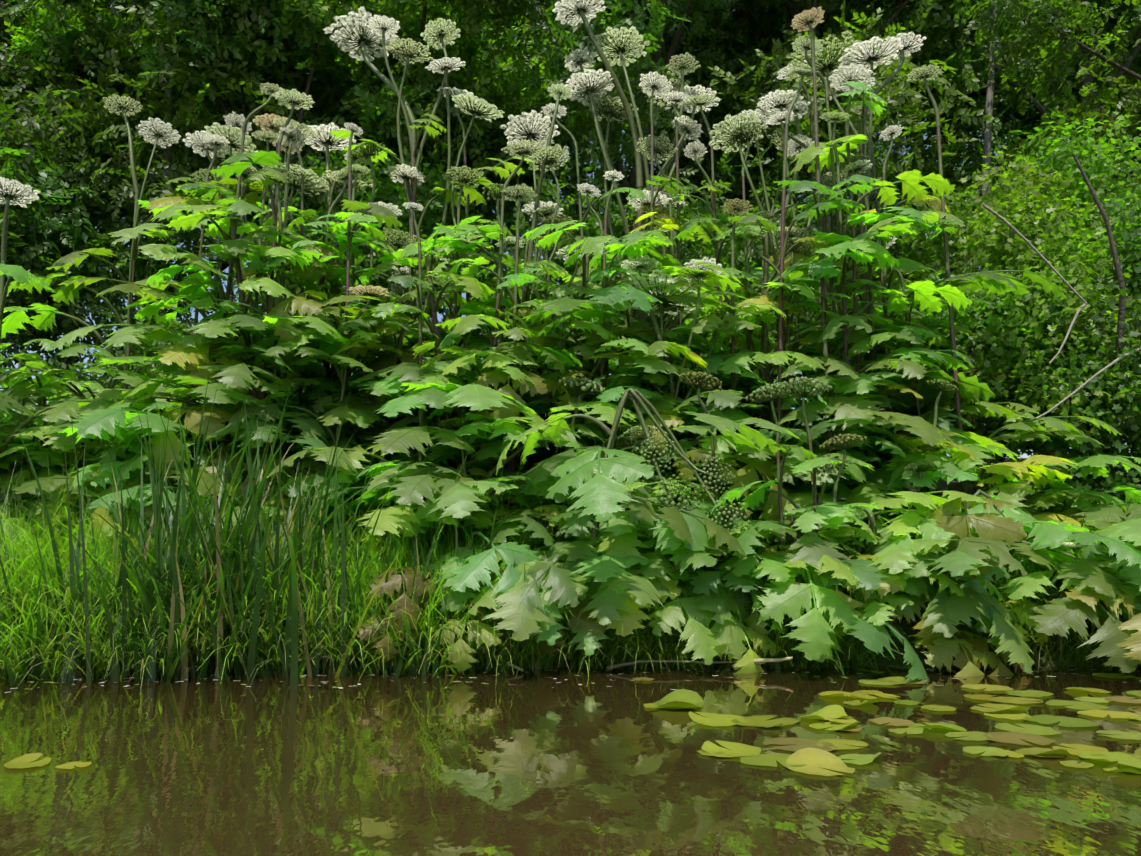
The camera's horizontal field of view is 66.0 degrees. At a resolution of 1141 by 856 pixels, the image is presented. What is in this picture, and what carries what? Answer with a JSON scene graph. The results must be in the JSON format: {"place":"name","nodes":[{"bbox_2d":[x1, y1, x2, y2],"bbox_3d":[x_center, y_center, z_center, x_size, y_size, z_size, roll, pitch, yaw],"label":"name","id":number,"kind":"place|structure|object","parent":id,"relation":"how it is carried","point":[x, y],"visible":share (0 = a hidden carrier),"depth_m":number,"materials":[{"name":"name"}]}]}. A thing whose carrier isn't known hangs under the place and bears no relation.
{"place":"outdoors","nodes":[
{"label":"outdoors","id":0,"kind":"place"},
{"bbox_2d":[0,4,1131,457],"label":"sky","id":1,"kind":"structure","parent":0,"point":[439,316],"materials":[{"name":"white"}]},
{"bbox_2d":[0,664,1140,855],"bbox_3d":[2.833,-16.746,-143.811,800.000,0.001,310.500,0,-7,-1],"label":"river water","id":2,"kind":"structure","parent":0,"point":[533,762],"depth_m":3.40,"materials":[{"name":"brown liquid"}]},
{"bbox_2d":[0,635,1140,697],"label":"bank debris","id":3,"kind":"object","parent":2,"relation":"on","point":[756,660],"visible":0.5,"depth_m":5.83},
{"bbox_2d":[4,664,1140,775],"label":"lily pads","id":4,"kind":"object","parent":2,"relation":"on","point":[810,756],"visible":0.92,"depth_m":4.10,"materials":[{"name":"green plant"}]},
{"bbox_2d":[0,458,1140,676],"bbox_3d":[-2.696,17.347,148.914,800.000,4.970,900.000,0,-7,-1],"label":"ground","id":5,"kind":"structure","parent":0,"point":[902,626],"depth_m":6.24,"materials":[{"name":"soil"}]},
{"bbox_2d":[0,10,1140,681],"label":"hogweed","id":6,"kind":"object","parent":5,"relation":"on","point":[618,575],"depth_m":7.00,"materials":[{"name":"green plant"}]},
{"bbox_2d":[0,0,1075,652],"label":"hogweed umbels","id":7,"kind":"object","parent":6,"relation":"attached to","point":[734,130],"visible":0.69,"depth_m":8.42,"materials":[{"name":"white plant"}]},
{"bbox_2d":[0,0,1140,461],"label":"tree foliage","id":8,"kind":"object","parent":5,"relation":"on","point":[74,166],"visible":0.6,"depth_m":11.28,"materials":[{"name":"green plant"}]},
{"bbox_2d":[0,371,1140,690],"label":"grass and reeds","id":9,"kind":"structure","parent":5,"relation":"on","point":[152,601],"depth_m":5.79,"materials":[{"name":"green plant"}]},
{"bbox_2d":[1,0,1140,503],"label":"tree branches","id":10,"kind":"object","parent":5,"relation":"on","point":[1037,106],"visible":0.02,"depth_m":12.41,"materials":[{"name":"brown plant"}]},
{"bbox_2d":[799,109,1140,557],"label":"bush","id":11,"kind":"object","parent":5,"relation":"on","point":[1009,347],"visible":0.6,"depth_m":8.16,"materials":[{"name":"green plant"}]}
]}

